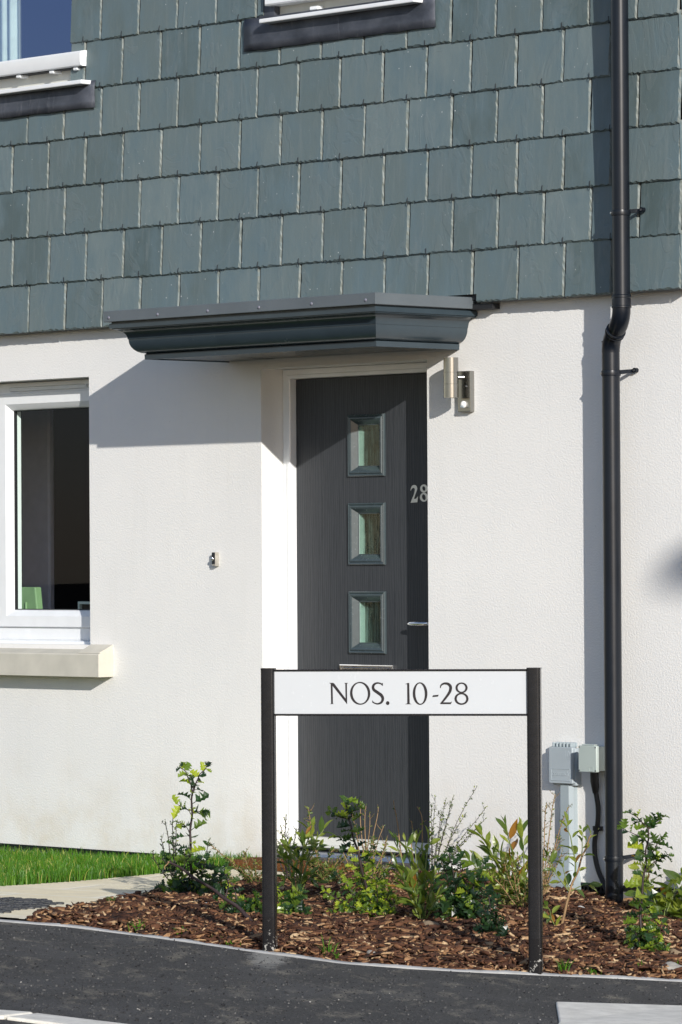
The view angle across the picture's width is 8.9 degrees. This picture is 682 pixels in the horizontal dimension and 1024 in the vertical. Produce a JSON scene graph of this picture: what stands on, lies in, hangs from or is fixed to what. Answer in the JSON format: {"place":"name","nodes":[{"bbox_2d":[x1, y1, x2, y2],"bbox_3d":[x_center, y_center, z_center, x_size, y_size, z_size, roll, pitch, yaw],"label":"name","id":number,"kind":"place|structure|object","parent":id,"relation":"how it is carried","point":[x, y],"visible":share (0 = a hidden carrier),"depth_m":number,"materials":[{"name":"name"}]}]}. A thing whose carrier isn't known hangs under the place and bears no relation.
{"place":"outdoors","nodes":[
{"label":"outdoors","id":0,"kind":"place"},
{"bbox_2d":[0,868,302,918],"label":"path","id":1,"kind":"structure","parent":0,"point":[70,892],"depth_m":17.05,"materials":[{"name":"beige concrete"}]},
{"bbox_2d":[0,897,63,912],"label":"cobbles","id":2,"kind":"object","parent":1,"relation":"on","point":[8,904],"visible":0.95,"depth_m":15.84,"materials":[{"name":"grey stone"}]},
{"bbox_2d":[150,819,194,881],"bbox_3d":[-0.665,1.348,17.263,0.182,0.299,0.053,0,-1,-7],"label":"cotoneaster","id":3,"kind":"object","parent":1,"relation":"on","point":[171,836],"visible":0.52,"depth_m":17.26,"materials":[{"name":"green plant"}]},
{"bbox_2d":[228,857,354,873],"bbox_3d":[-0.232,1.470,18.094,0.237,0.042,0.861,0,-1,-43],"label":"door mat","id":4,"kind":"object","parent":1,"relation":"on","point":[238,862],"depth_m":18.11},
{"bbox_2d":[0,917,658,974],"bbox_3d":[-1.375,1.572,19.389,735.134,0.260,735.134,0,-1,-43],"label":"ground","id":5,"kind":"structure","parent":0,"point":[6,918],"depth_m":15.31,"materials":[{"name":"soil"}]},
{"bbox_2d":[0,1010,32,1018],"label":"gutter kerb","id":6,"kind":"structure","parent":5,"relation":"on","point":[4,1014],"depth_m":12.09,"materials":[{"name":"concrete"}]},
{"bbox_2d":[7,1013,123,1023],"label":"gutter kerb","id":7,"kind":"structure","parent":5,"relation":"on","point":[37,1018],"depth_m":12.01,"materials":[{"name":"concrete"}]},
{"bbox_2d":[213,863,261,913],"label":"holly bush","id":8,"kind":"object","parent":5,"relation":"on","point":[250,905],"visible":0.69,"depth_m":15.75,"materials":[{"name":"green plant"}]},
{"bbox_2d":[0,0,681,910],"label":"house","id":9,"kind":"structure","parent":5,"relation":"on","point":[266,266],"depth_m":18.14,"materials":[{"name":"white paint"}]},
{"bbox_2d":[0,0,22,61],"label":"curtain","id":10,"kind":"object","parent":9,"relation":"hanging from","point":[11,29],"depth_m":19.81,"materials":[{"name":"white fabric"}]},
{"bbox_2d":[22,587,42,608],"bbox_3d":[-1.438,0.463,20.207,0.052,0.230,0.154,0,-1,-43],"label":"green tub","id":11,"kind":"object","parent":9,"relation":"in","point":[31,597],"visible":0.34,"depth_m":20.18,"materials":[{"name":"plastic"}]},
{"bbox_2d":[22,410,53,608],"bbox_3d":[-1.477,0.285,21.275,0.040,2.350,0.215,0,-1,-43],"label":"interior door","id":12,"kind":"structure","parent":9,"relation":"in","point":[37,426],"depth_m":21.24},
{"bbox_2d":[0,50,91,95],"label":"window","id":13,"kind":"structure","parent":9,"relation":"in","point":[47,72],"depth_m":19.34,"materials":[{"name":"beige plastic"}]},
{"bbox_2d":[0,379,112,676],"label":"window","id":14,"kind":"structure","parent":9,"relation":"in","point":[17,624],"depth_m":19.62,"materials":[{"name":"plastic"}]},
{"bbox_2d":[78,601,89,608],"bbox_3d":[-1.029,0.481,19.640,0.020,0.155,0.460,0,-1,-43],"label":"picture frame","id":15,"kind":"object","parent":9,"relation":"on","point":[83,604],"visible":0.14,"depth_m":19.78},
{"bbox_2d":[211,552,218,565],"bbox_3d":[-0.539,0.201,18.584,0.033,0.060,0.022,0,-1,-43],"label":"bell push","id":16,"kind":"object","parent":9,"relation":"attached to","point":[215,558],"visible":1,"depth_m":18.58,"materials":[{"name":"beige"}]},
{"bbox_2d":[259,0,422,23],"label":"window","id":17,"kind":"structure","parent":9,"relation":"in","point":[286,6],"depth_m":18.04,"materials":[{"name":"beige plastic"}]},
{"bbox_2d":[277,362,429,869],"bbox_3d":[0.100,0.442,18.111,0.165,2.104,0.995,0,-1,-43],"label":"front door","id":18,"kind":"structure","parent":9,"relation":"in","point":[355,445],"depth_m":18.19,"materials":[{"name":"plastic"}]},
{"bbox_2d":[443,357,473,411],"bbox_3d":[0.469,-0.510,17.478,0.116,0.217,0.074,0,-1,-30],"label":"wall light","id":19,"kind":"object","parent":9,"relation":"attached to","point":[459,385],"visible":1,"depth_m":17.46,"materials":[{"name":"silver metal"}]},
{"bbox_2d":[549,785,580,891],"bbox_3d":[0.872,1.324,17.069,0.063,0.508,0.130,0,-1,-43],"label":"cable duct","id":20,"kind":"object","parent":9,"relation":"attached to","point":[568,794],"visible":0.45,"depth_m":17.05,"materials":[{"name":"grey plastic"}]},
{"bbox_2d":[549,742,580,785],"bbox_3d":[0.877,0.986,17.076,0.048,0.169,0.130,0,-1,-43],"label":"telecom box","id":21,"kind":"object","parent":9,"relation":"attached to","point":[563,763],"visible":1,"depth_m":17.05,"materials":[{"name":"grey plastic"}]},
{"bbox_2d":[579,744,604,772],"bbox_3d":[0.988,0.954,16.924,0.096,0.108,0.096,0,-1,-43],"label":"junction box","id":22,"kind":"object","parent":9,"relation":"attached to","point":[591,757],"visible":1,"depth_m":16.89,"materials":[{"name":"grey plastic"}]},
{"bbox_2d":[581,885,604,896],"bbox_3d":[0.994,1.501,17.006,0.016,0.090,0.220,0,-1,-43],"label":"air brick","id":23,"kind":"object","parent":9,"relation":"attached to","point":[600,890],"visible":0.25,"depth_m":17.00,"materials":[{"name":"black plastic"}]},
{"bbox_2d":[590,772,604,891],"bbox_3d":[1.024,1.288,16.920,0.046,0.563,0.146,0,-1,-43],"label":"power cable","id":24,"kind":"object","parent":9,"relation":"attached to","point":[594,781],"visible":0.91,"depth_m":16.95,"materials":[{"name":"black plastic"}]},
{"bbox_2d":[600,0,645,904],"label":"drainpipe","id":25,"kind":"object","parent":9,"relation":"attached to","point":[611,372],"visible":0.96,"depth_m":16.77,"materials":[{"name":"black plastic"}]},
{"bbox_2d":[0,919,681,981],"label":"kerb","id":26,"kind":"structure","parent":5,"relation":"on","point":[356,963],"depth_m":14.49,"materials":[{"name":"concrete"}]},
{"bbox_2d":[26,854,681,978],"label":"bark mulch","id":27,"kind":"object","parent":5,"relation":"on","point":[592,933],"visible":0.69,"depth_m":15.20,"materials":[{"name":"brown wood"}]},
{"bbox_2d":[128,920,151,932],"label":"grass tuft","id":28,"kind":"object","parent":27,"relation":"on","point":[138,925],"visible":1,"depth_m":14.97,"materials":[{"name":"green plant"}]},
{"bbox_2d":[154,761,230,895],"bbox_3d":[-0.566,1.241,16.691,0.295,0.574,0.249,0,-1,-7],"label":"holly bush","id":29,"kind":"object","parent":27,"relation":"on","point":[181,884],"visible":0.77,"depth_m":16.72,"materials":[{"name":"green plant"}]},
{"bbox_2d":[164,861,252,920],"bbox_3d":[-0.459,1.369,15.610,0.390,0.232,0.050,-1,-1,31],"label":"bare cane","id":30,"kind":"object","parent":27,"relation":"on","point":[235,905],"visible":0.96,"depth_m":15.59,"materials":[{"name":"plant"}]},
{"bbox_2d":[209,843,261,885],"bbox_3d":[-0.401,1.397,17.161,0.251,0.198,0.113,0,-1,-2],"label":"cotoneaster","id":31,"kind":"object","parent":27,"relation":"on","point":[248,876],"visible":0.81,"depth_m":17.17,"materials":[{"name":"green plant"}]},
{"bbox_2d":[257,883,311,915],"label":"holly bush","id":32,"kind":"object","parent":27,"relation":"on","point":[294,903],"visible":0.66,"depth_m":15.78,"materials":[{"name":"green plant"}]},
{"bbox_2d":[277,814,299,877],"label":"cotoneaster","id":33,"kind":"object","parent":27,"relation":"on","point":[285,867],"visible":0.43,"depth_m":17.32,"materials":[{"name":"green plant"}]},
{"bbox_2d":[277,815,334,894],"bbox_3d":[-0.150,1.322,16.419,0.261,0.352,0.178,0,-1,1],"label":"laurel shrub","id":34,"kind":"object","parent":27,"relation":"on","point":[303,837],"visible":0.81,"depth_m":16.44,"materials":[{"name":"green plant"}]},
{"bbox_2d":[303,803,354,882],"bbox_3d":[-0.056,1.320,17.181,0.235,0.348,0.124,0,-1,6],"label":"cotoneaster","id":35,"kind":"object","parent":27,"relation":"on","point":[323,872],"visible":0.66,"depth_m":17.19,"materials":[{"name":"green plant"}]},
{"bbox_2d":[320,937,339,953],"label":"grass tuft","id":36,"kind":"object","parent":27,"relation":"on","point":[329,948],"visible":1,"depth_m":14.51,"materials":[{"name":"green plant"}]},
{"bbox_2d":[320,795,401,918],"bbox_3d":[0.070,1.279,15.908,0.291,0.489,0.194,0,-1,5],"label":"holly bush","id":37,"kind":"object","parent":27,"relation":"on","point":[371,900],"visible":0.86,"depth_m":15.92,"materials":[{"name":"green plant"}]},
{"bbox_2d":[342,804,387,883],"bbox_3d":[0.095,1.309,16.982,0.177,0.370,0.069,0,-1,5],"label":"cotoneaster","id":38,"kind":"object","parent":27,"relation":"on","point":[368,837],"visible":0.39,"depth_m":16.98,"materials":[{"name":"green plant"}]},
{"bbox_2d":[355,835,400,892],"bbox_3d":[0.143,1.363,16.617,0.184,0.264,0.109,0,-1,-13],"label":"cotoneaster","id":39,"kind":"object","parent":27,"relation":"on","point":[373,839],"visible":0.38,"depth_m":16.62,"materials":[{"name":"green plant"}]},
{"bbox_2d":[386,800,447,918],"bbox_3d":[0.273,1.271,15.684,0.231,0.462,0.171,0,-1,11],"label":"laurel shrub","id":40,"kind":"object","parent":27,"relation":"on","point":[413,887],"visible":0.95,"depth_m":15.69,"materials":[{"name":"green plant"}]},
{"bbox_2d":[423,920,439,924],"bbox_3d":[0.312,1.475,15.550,0.069,0.039,0.087,0,-1,-43],"label":"stone","id":41,"kind":"object","parent":27,"relation":"on","point":[427,922],"visible":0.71,"depth_m":15.52,"materials":[{"name":"beige stone"}]},
{"bbox_2d":[428,786,487,875],"bbox_3d":[0.453,1.284,17.188,0.264,0.415,0.098,0,-1,-10],"label":"cotoneaster","id":42,"kind":"object","parent":27,"relation":"on","point":[442,839],"visible":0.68,"depth_m":17.19,"materials":[{"name":"green plant"}]},
{"bbox_2d":[426,846,495,921],"bbox_3d":[0.433,1.358,15.789,0.252,0.297,0.172,0,-1,-8],"label":"holly bush","id":43,"kind":"object","parent":27,"relation":"on","point":[461,902],"visible":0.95,"depth_m":15.79,"materials":[{"name":"green plant"}]},
{"bbox_2d":[473,884,508,938],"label":"holly bush","id":44,"kind":"object","parent":27,"relation":"on","point":[489,925],"visible":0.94,"depth_m":15.29,"materials":[{"name":"green plant"}]},
{"bbox_2d":[456,814,542,902],"bbox_3d":[0.597,1.317,16.355,0.334,0.364,0.163,0,-1,-2],"label":"laurel shrub","id":45,"kind":"object","parent":27,"relation":"on","point":[520,826],"visible":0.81,"depth_m":16.36,"materials":[{"name":"green plant"}]},
{"bbox_2d":[483,852,527,909],"bbox_3d":[0.621,1.382,16.190,0.190,0.243,0.107,0,-1,-19],"label":"cotoneaster","id":46,"kind":"object","parent":27,"relation":"on","point":[518,901],"visible":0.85,"depth_m":16.20,"materials":[{"name":"green plant"}]},
{"bbox_2d":[542,790,571,894],"bbox_3d":[0.816,1.280,16.751,0.152,0.427,0.082,0,-1,-1],"label":"cotoneaster","id":47,"kind":"object","parent":27,"relation":"on","point":[546,874],"visible":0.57,"depth_m":16.75,"materials":[{"name":"green plant"}]},
{"bbox_2d":[556,958,573,970],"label":"grass tuft","id":48,"kind":"object","parent":27,"relation":"on","point":[564,967],"visible":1,"depth_m":14.51,"materials":[{"name":"green plant"}]},
{"bbox_2d":[543,811,601,925],"bbox_3d":[0.809,1.300,15.655,0.255,0.454,0.093,0,-1,-5],"label":"laurel shrub","id":49,"kind":"object","parent":27,"relation":"on","point":[567,881],"visible":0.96,"depth_m":15.65,"materials":[{"name":"green plant"}]},
{"bbox_2d":[616,809,674,952],"bbox_3d":[1.060,1.301,15.200,0.160,0.540,0.168,0,-1,-43],"label":"holly bush","id":50,"kind":"object","parent":27,"relation":"on","point":[643,939],"visible":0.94,"depth_m":15.19,"materials":[{"name":"green plant"}]},
{"bbox_2d":[624,844,681,920],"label":"laurel shrub","id":51,"kind":"object","parent":27,"relation":"on","point":[671,901],"visible":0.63,"depth_m":16.47,"materials":[{"name":"green plant"}]},
{"bbox_2d":[662,961,681,973],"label":"stone","id":52,"kind":"object","parent":27,"relation":"on","point":[672,965],"visible":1,"depth_m":14.66,"materials":[{"name":"white stone"}]},
{"bbox_2d":[669,948,681,954],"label":"stone","id":53,"kind":"object","parent":27,"relation":"on","point":[672,950],"visible":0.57,"depth_m":15.16,"materials":[{"name":"beige stone"}]},
{"bbox_2d":[261,667,542,974],"bbox_3d":[0.201,1.067,14.522,0.942,1.096,0.050,0,-1,9],"label":"street sign","id":54,"kind":"object","parent":5,"relation":"on","point":[400,692],"visible":0.98,"depth_m":14.52,"materials":[{"name":"metal"}]},
{"bbox_2d":[0,922,681,1023],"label":"footway","id":55,"kind":"structure","parent":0,"point":[501,989],"depth_m":13.52,"materials":[{"name":"grey asphalt"}]},
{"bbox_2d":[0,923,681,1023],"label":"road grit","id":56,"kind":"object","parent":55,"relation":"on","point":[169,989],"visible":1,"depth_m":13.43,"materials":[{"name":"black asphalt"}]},
{"bbox_2d":[556,1002,681,1023],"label":"crossing slab","id":57,"kind":"structure","parent":55,"relation":"on","point":[587,1013],"depth_m":13.21,"materials":[{"name":"concrete"}]},
{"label":"lawn soil","id":58,"kind":"structure","parent":0,"visible":0},
{"bbox_2d":[0,844,259,885],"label":"lawn grass","id":59,"kind":"structure","parent":58,"relation":"on","point":[26,867],"depth_m":18.15,"materials":[{"name":"green plant"}]}
]}

